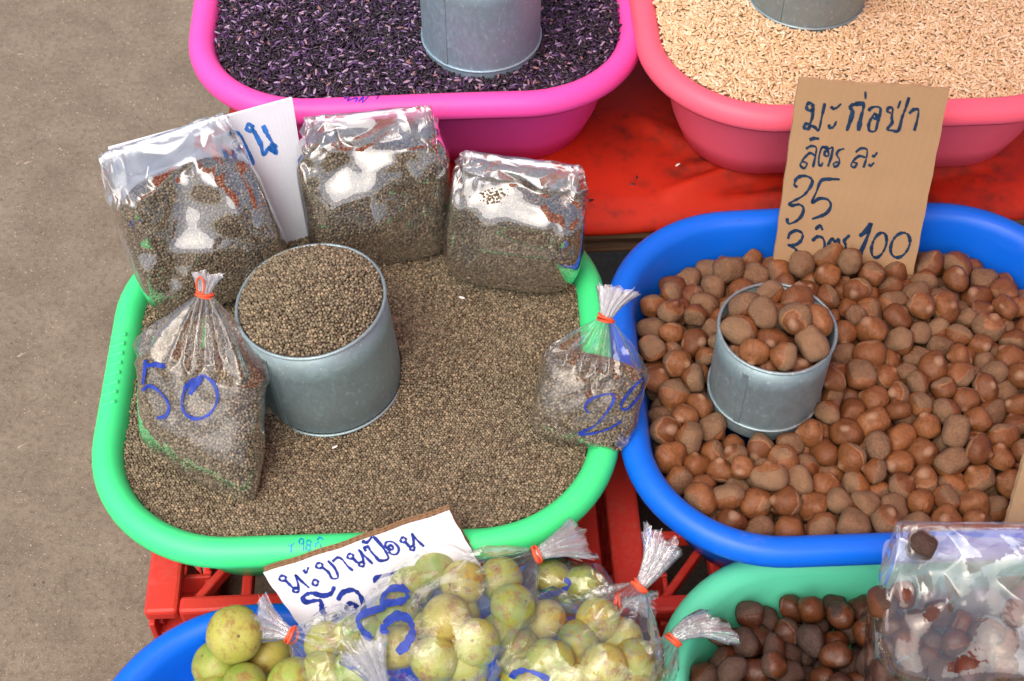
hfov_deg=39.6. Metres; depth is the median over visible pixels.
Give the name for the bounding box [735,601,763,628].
roasted nut
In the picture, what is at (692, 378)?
chestnut
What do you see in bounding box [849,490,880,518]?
chestnut
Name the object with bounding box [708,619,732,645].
roasted nut
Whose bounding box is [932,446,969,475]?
chestnut
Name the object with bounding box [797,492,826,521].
chestnut
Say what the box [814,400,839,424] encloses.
chestnut
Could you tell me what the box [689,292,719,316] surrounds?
chestnut
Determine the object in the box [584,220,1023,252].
wooden table
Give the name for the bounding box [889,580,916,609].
roasted nut
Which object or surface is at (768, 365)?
chestnut
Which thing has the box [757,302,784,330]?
chestnut
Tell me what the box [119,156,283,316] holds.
seeds
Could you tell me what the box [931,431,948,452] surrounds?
chestnut
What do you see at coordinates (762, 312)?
chestnut
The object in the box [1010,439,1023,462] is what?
chestnut
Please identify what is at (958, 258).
chestnut
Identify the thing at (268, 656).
gooseberry
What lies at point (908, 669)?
roasted nut
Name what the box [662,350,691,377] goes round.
chestnut
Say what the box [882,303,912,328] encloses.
chestnut
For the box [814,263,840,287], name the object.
chestnut
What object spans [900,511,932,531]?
chestnut
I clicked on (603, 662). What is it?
gooseberry
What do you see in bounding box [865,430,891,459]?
chestnut
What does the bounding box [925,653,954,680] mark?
roasted nut
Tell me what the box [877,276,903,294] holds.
chestnut
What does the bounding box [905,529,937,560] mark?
roasted nut
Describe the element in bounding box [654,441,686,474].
chestnut
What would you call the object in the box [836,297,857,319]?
chestnut
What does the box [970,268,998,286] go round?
chestnut
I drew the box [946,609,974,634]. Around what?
roasted nut
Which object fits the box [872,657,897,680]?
roasted nut
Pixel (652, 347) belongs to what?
chestnut
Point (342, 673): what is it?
gooseberry
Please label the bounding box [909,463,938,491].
chestnut
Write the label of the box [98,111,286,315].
plastic bag
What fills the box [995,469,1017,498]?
chestnut
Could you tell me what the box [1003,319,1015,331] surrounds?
chestnut
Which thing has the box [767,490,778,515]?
chestnut
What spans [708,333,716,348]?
chestnut
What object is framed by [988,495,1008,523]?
chestnut
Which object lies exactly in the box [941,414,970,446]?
chestnut
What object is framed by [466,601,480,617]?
gooseberry
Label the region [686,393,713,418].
chestnut
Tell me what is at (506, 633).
gooseberry
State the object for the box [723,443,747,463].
chestnut
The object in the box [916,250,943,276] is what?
chestnut
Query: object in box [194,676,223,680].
gooseberry
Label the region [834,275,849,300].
chestnut
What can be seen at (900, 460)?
chestnut
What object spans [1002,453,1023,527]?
cardboard sign
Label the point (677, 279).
chestnut
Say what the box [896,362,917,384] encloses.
chestnut
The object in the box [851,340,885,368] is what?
chestnut
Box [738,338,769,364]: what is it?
chestnut
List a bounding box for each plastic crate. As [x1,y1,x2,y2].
[144,503,604,638]
[596,450,719,654]
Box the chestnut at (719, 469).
[706,457,732,482]
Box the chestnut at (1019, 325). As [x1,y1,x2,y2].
[1015,317,1023,331]
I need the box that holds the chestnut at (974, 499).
[957,489,990,516]
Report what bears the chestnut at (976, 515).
on the chestnuts at (690, 275)
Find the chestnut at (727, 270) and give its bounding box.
[712,256,744,283]
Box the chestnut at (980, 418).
[963,406,991,431]
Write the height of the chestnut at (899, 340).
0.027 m
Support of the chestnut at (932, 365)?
on the chestnut
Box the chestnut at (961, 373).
[946,361,974,386]
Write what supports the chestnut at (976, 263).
on the chestnuts at (690, 275)
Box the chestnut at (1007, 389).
[996,379,1019,402]
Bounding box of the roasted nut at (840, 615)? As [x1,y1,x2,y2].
[827,601,854,629]
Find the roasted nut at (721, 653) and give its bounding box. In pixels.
[710,645,736,666]
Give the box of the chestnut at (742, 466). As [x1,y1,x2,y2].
[731,454,754,479]
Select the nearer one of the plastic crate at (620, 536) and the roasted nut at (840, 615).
the roasted nut at (840, 615)
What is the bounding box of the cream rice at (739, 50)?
[652,0,1023,103]
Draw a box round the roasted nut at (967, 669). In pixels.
[955,655,986,680]
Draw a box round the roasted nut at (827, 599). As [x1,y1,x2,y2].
[822,594,846,625]
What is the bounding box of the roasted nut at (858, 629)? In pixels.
[852,615,881,646]
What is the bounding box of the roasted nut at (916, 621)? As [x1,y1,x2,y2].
[900,609,933,634]
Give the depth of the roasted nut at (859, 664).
1.21 m
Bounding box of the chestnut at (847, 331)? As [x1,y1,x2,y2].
[836,320,856,344]
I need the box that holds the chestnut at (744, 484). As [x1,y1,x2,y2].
[725,477,749,490]
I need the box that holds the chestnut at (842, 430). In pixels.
[828,417,864,445]
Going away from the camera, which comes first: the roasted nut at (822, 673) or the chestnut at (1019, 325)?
the roasted nut at (822, 673)
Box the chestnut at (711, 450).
[700,439,723,460]
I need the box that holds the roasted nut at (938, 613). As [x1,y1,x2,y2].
[923,599,953,628]
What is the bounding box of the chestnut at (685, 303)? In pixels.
[677,298,689,325]
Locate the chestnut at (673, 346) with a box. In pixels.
[661,342,682,359]
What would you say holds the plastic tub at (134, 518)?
on the plastic crate at (177, 593)
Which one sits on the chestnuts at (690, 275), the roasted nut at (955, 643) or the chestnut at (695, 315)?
the chestnut at (695, 315)
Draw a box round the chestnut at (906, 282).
[902,279,911,286]
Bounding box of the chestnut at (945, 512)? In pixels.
[931,503,963,530]
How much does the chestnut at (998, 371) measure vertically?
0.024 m
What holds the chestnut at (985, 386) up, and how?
on the chestnuts at (690, 275)
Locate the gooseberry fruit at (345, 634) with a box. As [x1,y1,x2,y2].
[335,614,356,652]
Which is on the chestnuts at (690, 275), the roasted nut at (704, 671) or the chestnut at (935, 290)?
the chestnut at (935, 290)
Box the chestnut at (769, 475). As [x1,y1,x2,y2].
[749,460,789,490]
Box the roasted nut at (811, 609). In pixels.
[798,596,824,624]
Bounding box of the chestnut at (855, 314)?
[844,304,867,325]
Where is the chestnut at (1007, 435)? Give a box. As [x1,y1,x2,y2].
[985,423,1019,448]
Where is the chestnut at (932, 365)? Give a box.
[918,350,947,382]
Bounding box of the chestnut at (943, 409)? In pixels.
[931,398,961,424]
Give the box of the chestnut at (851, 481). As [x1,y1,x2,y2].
[841,471,870,493]
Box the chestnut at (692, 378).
[681,363,704,392]
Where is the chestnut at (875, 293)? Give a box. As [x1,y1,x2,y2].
[869,286,880,299]
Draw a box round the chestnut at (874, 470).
[861,458,886,483]
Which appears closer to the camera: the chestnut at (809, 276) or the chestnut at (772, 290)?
the chestnut at (772, 290)
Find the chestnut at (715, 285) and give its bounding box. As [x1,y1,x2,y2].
[701,275,725,298]
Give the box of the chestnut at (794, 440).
[776,432,804,454]
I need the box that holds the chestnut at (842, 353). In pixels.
[830,343,854,364]
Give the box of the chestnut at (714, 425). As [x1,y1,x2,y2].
[698,412,726,441]
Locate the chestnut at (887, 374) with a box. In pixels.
[875,364,899,390]
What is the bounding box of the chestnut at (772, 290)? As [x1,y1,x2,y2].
[755,280,783,302]
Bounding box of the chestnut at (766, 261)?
[762,256,772,267]
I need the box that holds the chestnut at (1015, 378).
[1007,362,1023,389]
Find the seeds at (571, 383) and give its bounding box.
[532,350,642,450]
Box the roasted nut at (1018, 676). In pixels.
[1008,672,1023,680]
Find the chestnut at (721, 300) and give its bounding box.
[718,296,729,307]
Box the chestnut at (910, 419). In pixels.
[893,413,916,424]
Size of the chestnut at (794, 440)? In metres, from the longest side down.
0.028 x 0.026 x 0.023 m
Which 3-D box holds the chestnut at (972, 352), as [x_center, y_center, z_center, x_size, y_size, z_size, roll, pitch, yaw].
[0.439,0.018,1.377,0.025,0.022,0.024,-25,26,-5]
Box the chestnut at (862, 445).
[859,438,869,459]
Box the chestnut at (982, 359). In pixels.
[973,351,994,368]
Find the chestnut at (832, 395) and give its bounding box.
[821,389,843,407]
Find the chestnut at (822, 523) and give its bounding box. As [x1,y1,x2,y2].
[806,511,837,534]
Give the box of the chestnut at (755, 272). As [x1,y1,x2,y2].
[742,261,769,283]
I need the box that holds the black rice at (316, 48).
[214,0,621,97]
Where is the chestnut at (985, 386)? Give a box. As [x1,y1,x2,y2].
[971,372,998,402]
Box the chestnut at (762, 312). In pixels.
[747,296,777,328]
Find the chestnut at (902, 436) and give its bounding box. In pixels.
[886,423,916,450]
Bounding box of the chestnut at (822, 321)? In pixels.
[808,304,833,336]
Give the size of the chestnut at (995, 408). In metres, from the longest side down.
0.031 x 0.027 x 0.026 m
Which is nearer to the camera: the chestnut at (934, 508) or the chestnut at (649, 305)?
the chestnut at (934, 508)
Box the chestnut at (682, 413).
[672,403,698,424]
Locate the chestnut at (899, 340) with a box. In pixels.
[883,326,913,355]
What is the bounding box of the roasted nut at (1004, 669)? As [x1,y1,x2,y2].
[989,655,1018,680]
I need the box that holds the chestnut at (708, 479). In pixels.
[692,474,716,487]
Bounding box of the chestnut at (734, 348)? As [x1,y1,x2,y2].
[729,345,738,356]
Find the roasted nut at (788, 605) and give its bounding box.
[779,594,802,623]
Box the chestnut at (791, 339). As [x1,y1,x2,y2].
[787,336,795,344]
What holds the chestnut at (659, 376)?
on the chestnuts at (690, 275)
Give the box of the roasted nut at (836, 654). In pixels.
[818,640,852,667]
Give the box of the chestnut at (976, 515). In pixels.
[963,509,988,529]
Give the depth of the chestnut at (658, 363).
1.38 m
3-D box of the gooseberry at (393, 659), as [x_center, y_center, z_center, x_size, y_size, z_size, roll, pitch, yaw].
[-0.096,0.254,1.174,0.040,0.040,0.034,-6,70,-9]
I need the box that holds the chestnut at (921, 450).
[907,437,938,466]
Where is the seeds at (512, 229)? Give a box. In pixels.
[447,165,585,292]
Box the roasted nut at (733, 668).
[716,655,747,680]
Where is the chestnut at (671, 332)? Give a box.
[658,322,683,342]
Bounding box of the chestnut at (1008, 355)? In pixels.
[995,344,1023,366]
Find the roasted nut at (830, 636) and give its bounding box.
[825,631,848,645]
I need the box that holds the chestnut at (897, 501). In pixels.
[880,492,907,518]
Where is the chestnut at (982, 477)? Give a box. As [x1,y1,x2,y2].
[963,463,996,491]
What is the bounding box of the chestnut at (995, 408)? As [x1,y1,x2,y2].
[979,397,1005,424]
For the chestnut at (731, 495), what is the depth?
1.26 m
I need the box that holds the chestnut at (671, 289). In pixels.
[659,281,682,300]
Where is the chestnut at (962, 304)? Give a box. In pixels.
[958,300,968,310]
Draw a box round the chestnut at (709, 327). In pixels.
[701,317,717,337]
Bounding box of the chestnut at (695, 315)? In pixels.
[683,304,707,326]
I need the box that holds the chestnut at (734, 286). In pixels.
[728,278,752,295]
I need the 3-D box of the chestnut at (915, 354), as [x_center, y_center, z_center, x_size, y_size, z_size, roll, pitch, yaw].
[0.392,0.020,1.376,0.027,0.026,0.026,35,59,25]
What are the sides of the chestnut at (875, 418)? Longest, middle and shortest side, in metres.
0.032 x 0.029 x 0.025 m
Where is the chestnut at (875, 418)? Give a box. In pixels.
[856,406,890,437]
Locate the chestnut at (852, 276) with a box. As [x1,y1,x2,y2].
[841,272,857,278]
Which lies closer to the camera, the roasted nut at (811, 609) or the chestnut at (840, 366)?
the roasted nut at (811, 609)
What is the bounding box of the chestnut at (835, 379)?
[823,366,845,391]
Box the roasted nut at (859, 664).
[855,641,879,674]
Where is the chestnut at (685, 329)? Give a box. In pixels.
[675,322,687,342]
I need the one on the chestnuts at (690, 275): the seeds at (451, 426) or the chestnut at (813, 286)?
the chestnut at (813, 286)
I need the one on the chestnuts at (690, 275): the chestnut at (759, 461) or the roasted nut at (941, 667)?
the chestnut at (759, 461)
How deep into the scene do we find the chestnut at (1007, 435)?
1.30 m
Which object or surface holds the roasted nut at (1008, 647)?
in the plastic bag at (869, 658)
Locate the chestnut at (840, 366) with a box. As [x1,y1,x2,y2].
[823,362,845,388]
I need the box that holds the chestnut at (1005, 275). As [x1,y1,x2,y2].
[998,272,1018,289]
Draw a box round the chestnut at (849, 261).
[837,248,862,274]
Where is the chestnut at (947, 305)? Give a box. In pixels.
[932,291,958,324]
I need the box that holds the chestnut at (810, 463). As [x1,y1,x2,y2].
[798,453,819,476]
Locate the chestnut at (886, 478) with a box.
[862,471,888,483]
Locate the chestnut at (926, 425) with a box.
[912,412,940,439]
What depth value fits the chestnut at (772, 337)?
1.26 m
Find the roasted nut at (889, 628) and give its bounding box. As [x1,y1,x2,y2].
[874,612,900,637]
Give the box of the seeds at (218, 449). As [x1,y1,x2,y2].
[138,343,263,503]
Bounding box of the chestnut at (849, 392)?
[842,386,860,403]
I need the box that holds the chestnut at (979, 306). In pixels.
[971,300,994,313]
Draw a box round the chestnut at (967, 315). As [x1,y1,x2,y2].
[955,307,976,328]
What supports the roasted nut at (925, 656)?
in the plastic bag at (869, 658)
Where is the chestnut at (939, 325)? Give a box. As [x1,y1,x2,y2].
[927,317,949,336]
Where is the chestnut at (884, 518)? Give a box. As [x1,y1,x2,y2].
[870,504,900,532]
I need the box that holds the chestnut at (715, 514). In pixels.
[708,509,721,519]
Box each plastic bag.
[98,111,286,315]
[133,272,269,494]
[258,593,395,680]
[295,105,450,264]
[338,634,388,680]
[340,518,599,680]
[443,150,588,292]
[494,521,681,680]
[522,555,657,620]
[532,282,649,449]
[647,609,739,679]
[863,521,1023,680]
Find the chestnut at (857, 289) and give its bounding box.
[843,277,872,301]
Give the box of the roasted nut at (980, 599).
[969,587,1000,616]
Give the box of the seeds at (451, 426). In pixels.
[123,236,587,536]
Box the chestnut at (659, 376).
[642,367,669,392]
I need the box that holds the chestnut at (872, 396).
[858,385,888,409]
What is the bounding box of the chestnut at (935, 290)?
[931,288,954,296]
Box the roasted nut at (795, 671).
[775,659,804,680]
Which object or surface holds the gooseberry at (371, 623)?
in the plastic bag at (408, 641)
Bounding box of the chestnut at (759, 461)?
[746,458,766,487]
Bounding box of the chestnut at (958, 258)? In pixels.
[943,251,971,276]
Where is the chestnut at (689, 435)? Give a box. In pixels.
[675,421,702,454]
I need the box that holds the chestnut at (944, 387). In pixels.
[929,377,956,398]
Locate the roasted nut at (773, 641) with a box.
[763,632,785,657]
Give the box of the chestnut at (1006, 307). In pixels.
[991,294,1018,319]
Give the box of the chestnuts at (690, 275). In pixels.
[643,251,1023,533]
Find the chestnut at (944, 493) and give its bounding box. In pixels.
[932,484,960,509]
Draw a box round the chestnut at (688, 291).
[682,284,703,300]
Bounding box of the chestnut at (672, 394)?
[657,379,690,410]
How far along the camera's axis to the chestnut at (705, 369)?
1.36 m
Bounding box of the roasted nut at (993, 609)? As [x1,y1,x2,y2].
[986,600,1005,626]
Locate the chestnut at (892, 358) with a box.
[884,349,899,367]
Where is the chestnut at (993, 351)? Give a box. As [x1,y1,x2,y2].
[990,342,998,357]
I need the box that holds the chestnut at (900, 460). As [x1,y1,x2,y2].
[885,449,914,475]
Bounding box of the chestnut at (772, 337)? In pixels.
[755,327,789,348]
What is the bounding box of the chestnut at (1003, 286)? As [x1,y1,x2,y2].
[989,277,1018,298]
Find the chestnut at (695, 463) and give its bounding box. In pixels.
[682,452,710,475]
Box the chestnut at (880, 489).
[870,481,889,498]
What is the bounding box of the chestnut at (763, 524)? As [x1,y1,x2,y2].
[744,515,774,535]
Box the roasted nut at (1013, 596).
[1004,595,1023,601]
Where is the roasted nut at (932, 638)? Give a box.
[920,628,941,648]
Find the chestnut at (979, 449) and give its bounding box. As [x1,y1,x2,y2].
[965,434,993,464]
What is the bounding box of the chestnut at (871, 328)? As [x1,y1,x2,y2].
[856,316,886,341]
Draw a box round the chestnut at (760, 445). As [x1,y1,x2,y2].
[747,432,774,461]
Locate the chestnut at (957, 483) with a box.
[938,473,968,496]
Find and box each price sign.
[108,97,306,243]
[263,504,489,634]
[773,77,949,279]
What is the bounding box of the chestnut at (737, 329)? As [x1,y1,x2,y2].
[720,314,757,345]
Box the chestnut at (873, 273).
[858,261,885,286]
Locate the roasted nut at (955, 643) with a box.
[940,628,970,659]
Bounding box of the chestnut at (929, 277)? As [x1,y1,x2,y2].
[911,268,938,288]
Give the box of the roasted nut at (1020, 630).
[1005,625,1023,644]
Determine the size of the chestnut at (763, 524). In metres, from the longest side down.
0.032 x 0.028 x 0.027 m
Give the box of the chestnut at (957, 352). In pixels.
[946,343,969,362]
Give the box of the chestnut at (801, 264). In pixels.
[788,250,815,278]
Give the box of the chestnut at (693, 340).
[680,328,708,358]
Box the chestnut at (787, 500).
[769,485,801,515]
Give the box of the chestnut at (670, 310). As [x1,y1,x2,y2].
[657,298,684,322]
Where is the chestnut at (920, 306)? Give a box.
[906,292,935,320]
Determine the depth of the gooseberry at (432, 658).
1.15 m
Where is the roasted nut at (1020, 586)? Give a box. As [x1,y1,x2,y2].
[1017,579,1023,598]
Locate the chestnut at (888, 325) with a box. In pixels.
[883,317,893,329]
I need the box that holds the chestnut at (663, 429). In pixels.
[649,415,681,444]
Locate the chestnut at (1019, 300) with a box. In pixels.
[1012,295,1023,317]
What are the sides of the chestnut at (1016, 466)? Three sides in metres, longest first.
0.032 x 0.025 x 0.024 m
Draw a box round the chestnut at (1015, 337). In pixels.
[997,329,1023,350]
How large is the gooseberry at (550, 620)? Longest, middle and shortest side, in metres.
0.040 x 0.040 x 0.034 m
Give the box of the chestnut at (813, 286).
[801,280,818,295]
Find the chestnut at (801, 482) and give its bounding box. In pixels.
[787,464,813,496]
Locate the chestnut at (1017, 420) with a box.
[1003,413,1023,435]
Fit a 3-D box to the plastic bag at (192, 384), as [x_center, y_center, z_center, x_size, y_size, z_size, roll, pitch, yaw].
[-0.272,0.038,1.252,0.125,0.201,0.062,6,8,14]
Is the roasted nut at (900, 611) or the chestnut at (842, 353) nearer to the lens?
the roasted nut at (900, 611)
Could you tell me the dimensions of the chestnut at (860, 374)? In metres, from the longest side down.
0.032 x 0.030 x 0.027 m
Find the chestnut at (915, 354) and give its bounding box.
[902,345,929,367]
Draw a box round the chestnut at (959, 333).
[946,324,972,344]
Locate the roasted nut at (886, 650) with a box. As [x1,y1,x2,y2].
[878,635,903,660]
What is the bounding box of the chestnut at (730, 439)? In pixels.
[721,434,745,448]
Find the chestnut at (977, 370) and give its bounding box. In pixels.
[968,363,980,386]
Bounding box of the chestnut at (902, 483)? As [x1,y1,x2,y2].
[889,472,915,498]
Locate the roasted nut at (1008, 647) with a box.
[994,627,1019,658]
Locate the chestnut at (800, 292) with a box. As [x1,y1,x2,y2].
[780,281,814,305]
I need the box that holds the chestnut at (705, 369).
[699,364,708,384]
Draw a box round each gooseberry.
[191,643,234,679]
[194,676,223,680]
[206,605,263,664]
[222,662,266,680]
[247,632,292,677]
[267,656,308,680]
[304,620,339,655]
[335,648,379,680]
[351,614,381,654]
[371,625,418,670]
[375,591,420,626]
[389,566,433,606]
[408,607,427,640]
[410,636,457,680]
[414,552,453,589]
[421,593,470,641]
[440,559,485,602]
[449,659,489,680]
[451,618,499,667]
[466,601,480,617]
[481,556,522,599]
[485,614,519,656]
[490,583,535,629]
[496,627,538,665]
[499,657,539,680]
[525,638,575,680]
[526,599,566,639]
[533,560,568,598]
[551,593,578,615]
[554,663,588,680]
[557,619,599,657]
[565,565,604,606]
[575,597,620,642]
[579,643,628,680]
[604,617,643,646]
[618,637,657,678]
[626,673,652,680]
[653,657,665,680]
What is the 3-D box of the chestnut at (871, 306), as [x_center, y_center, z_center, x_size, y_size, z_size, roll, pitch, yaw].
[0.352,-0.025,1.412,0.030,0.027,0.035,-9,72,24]
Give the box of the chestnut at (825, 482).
[812,471,841,494]
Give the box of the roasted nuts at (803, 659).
[707,605,1023,680]
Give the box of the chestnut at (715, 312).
[707,308,720,318]
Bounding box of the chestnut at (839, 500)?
[827,487,852,514]
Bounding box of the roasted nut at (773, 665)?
[761,651,786,679]
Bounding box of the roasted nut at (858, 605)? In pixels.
[847,594,867,621]
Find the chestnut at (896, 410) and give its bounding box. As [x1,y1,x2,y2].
[885,399,911,420]
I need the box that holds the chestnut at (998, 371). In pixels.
[980,361,1009,382]
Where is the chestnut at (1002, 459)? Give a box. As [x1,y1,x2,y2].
[986,443,1015,470]
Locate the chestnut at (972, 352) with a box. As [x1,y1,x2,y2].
[965,346,975,364]
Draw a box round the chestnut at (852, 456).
[838,442,866,472]
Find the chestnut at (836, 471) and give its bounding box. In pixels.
[818,465,843,482]
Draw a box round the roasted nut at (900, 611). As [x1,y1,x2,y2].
[897,609,906,615]
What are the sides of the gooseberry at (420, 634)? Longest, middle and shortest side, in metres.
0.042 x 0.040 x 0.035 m
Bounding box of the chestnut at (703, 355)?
[695,346,713,365]
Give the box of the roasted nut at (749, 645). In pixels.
[732,626,761,657]
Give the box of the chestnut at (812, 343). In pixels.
[794,324,829,362]
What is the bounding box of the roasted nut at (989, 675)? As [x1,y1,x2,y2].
[979,669,999,680]
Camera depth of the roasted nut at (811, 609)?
1.25 m
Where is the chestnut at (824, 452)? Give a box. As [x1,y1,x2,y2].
[809,437,837,466]
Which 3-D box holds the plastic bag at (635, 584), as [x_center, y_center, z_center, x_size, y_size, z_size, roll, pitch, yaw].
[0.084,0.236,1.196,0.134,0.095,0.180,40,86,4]
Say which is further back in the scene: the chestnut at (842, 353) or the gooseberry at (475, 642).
the chestnut at (842, 353)
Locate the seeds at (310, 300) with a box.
[238,244,382,356]
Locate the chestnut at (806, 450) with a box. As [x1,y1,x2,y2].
[802,446,809,453]
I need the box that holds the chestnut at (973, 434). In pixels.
[963,431,986,448]
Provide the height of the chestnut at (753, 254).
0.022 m
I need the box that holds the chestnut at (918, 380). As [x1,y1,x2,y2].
[906,370,930,393]
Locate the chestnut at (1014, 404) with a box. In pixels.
[1005,394,1023,415]
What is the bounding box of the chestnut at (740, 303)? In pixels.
[728,292,759,316]
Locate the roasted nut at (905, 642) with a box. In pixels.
[892,628,921,655]
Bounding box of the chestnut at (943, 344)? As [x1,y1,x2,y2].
[926,334,953,357]
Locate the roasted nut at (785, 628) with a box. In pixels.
[774,617,798,645]
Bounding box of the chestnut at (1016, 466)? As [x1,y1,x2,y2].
[996,462,1019,474]
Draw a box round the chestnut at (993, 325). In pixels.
[971,313,1005,341]
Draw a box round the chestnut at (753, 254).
[742,248,762,264]
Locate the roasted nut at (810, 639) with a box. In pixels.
[796,624,825,657]
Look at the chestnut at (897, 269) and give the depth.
1.44 m
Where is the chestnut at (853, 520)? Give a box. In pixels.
[836,506,871,533]
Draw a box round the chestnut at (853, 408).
[839,398,865,420]
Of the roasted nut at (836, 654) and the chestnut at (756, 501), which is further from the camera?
the chestnut at (756, 501)
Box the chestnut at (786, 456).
[767,444,798,469]
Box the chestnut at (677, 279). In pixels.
[658,276,685,290]
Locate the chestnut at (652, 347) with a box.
[638,334,666,361]
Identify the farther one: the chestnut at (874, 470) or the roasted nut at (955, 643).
the chestnut at (874, 470)
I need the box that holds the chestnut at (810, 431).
[795,418,823,447]
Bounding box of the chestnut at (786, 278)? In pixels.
[775,273,794,284]
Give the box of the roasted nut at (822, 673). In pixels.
[810,665,834,680]
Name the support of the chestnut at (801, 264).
on the chestnuts at (690, 275)
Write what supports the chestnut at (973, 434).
on the chestnuts at (690, 275)
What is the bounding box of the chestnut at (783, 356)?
[769,341,796,371]
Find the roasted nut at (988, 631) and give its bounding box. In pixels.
[967,617,1005,645]
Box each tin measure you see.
[235,243,400,436]
[420,0,541,78]
[707,283,837,440]
[750,0,866,34]
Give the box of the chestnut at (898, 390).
[888,380,910,402]
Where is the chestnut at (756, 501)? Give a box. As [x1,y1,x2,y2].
[739,487,771,518]
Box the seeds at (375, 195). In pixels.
[298,126,446,263]
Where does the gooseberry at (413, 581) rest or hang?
in the plastic bag at (408, 641)
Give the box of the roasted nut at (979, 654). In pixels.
[964,640,994,666]
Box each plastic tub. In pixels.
[92,250,618,575]
[113,599,575,680]
[188,0,638,160]
[606,202,1023,567]
[629,0,1023,172]
[657,559,1023,680]
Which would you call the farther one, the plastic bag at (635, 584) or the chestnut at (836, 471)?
the chestnut at (836, 471)
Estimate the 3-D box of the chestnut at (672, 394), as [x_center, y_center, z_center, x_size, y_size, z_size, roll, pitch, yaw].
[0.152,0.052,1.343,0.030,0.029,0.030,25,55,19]
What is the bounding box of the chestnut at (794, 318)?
[777,302,811,334]
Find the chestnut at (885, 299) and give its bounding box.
[878,291,908,312]
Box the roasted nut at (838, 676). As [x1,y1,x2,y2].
[828,672,852,680]
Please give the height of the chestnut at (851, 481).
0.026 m
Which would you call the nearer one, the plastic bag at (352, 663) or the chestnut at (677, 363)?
the plastic bag at (352, 663)
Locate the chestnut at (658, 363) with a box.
[642,359,663,372]
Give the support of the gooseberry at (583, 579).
in the plastic bag at (649, 596)
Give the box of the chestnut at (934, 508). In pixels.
[929,503,936,516]
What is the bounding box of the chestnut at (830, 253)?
[813,243,843,266]
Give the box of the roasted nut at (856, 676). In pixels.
[847,672,862,680]
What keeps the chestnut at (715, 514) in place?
on the chestnuts at (690, 275)
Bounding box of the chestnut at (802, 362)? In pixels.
[785,354,813,371]
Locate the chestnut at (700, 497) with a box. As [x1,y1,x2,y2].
[683,482,716,515]
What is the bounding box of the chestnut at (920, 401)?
[909,391,932,415]
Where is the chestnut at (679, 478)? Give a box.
[666,465,693,495]
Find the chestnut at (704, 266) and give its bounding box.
[695,259,714,281]
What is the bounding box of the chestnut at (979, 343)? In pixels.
[968,334,993,353]
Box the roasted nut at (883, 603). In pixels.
[866,585,899,620]
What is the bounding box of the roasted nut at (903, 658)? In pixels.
[896,655,908,664]
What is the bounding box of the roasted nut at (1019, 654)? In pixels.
[1014,642,1023,662]
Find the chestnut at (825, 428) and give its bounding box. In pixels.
[816,419,831,441]
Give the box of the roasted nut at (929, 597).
[917,590,955,611]
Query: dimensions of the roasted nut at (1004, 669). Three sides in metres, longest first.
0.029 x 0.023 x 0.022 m
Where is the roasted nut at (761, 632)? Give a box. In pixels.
[751,625,771,654]
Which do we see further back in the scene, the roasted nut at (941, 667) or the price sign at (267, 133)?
the price sign at (267, 133)
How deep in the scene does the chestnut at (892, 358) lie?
1.36 m
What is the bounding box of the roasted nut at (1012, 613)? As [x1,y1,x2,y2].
[1000,598,1023,627]
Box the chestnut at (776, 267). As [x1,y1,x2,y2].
[767,259,792,279]
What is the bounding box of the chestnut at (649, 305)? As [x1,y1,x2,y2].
[639,294,665,317]
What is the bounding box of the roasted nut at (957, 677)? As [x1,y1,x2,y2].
[953,674,962,680]
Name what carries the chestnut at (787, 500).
on the chestnut at (773, 512)
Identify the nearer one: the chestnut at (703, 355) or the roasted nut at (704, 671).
the roasted nut at (704, 671)
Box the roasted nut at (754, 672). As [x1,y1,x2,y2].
[743,658,770,680]
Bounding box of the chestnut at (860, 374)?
[845,358,877,389]
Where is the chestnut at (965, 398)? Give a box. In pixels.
[951,387,980,414]
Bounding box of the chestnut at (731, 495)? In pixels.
[713,483,745,509]
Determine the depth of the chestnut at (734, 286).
1.43 m
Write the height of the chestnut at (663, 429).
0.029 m
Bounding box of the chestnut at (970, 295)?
[960,285,993,307]
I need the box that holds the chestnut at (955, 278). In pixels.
[942,265,968,292]
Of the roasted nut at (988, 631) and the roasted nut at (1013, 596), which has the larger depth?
the roasted nut at (1013, 596)
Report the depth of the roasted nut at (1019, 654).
1.22 m
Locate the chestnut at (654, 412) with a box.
[648,405,671,423]
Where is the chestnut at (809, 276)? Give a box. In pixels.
[799,272,820,287]
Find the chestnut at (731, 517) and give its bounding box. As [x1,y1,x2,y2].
[716,508,747,530]
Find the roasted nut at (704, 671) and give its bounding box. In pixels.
[690,662,718,680]
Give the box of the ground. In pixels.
[0,0,721,680]
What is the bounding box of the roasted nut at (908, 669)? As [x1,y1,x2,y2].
[896,658,927,680]
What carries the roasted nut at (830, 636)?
on the roasted nuts at (803, 659)
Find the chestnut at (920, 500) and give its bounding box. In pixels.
[906,489,934,514]
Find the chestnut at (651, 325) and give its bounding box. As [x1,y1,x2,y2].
[637,317,665,338]
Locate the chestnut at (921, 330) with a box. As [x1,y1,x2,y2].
[910,321,930,343]
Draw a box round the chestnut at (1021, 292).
[1018,289,1023,295]
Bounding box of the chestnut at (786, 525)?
[774,515,805,535]
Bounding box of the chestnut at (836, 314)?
[830,309,840,322]
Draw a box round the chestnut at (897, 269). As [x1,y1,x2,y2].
[884,261,906,280]
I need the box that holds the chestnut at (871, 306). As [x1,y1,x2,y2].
[857,297,882,319]
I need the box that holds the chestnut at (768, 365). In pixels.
[756,357,781,371]
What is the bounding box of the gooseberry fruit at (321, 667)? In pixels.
[304,651,336,680]
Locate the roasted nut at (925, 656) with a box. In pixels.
[909,645,940,669]
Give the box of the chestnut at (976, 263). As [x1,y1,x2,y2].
[969,258,983,282]
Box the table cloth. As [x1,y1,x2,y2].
[229,60,1023,235]
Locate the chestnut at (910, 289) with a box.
[902,281,930,298]
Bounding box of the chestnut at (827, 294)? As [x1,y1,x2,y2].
[817,283,839,309]

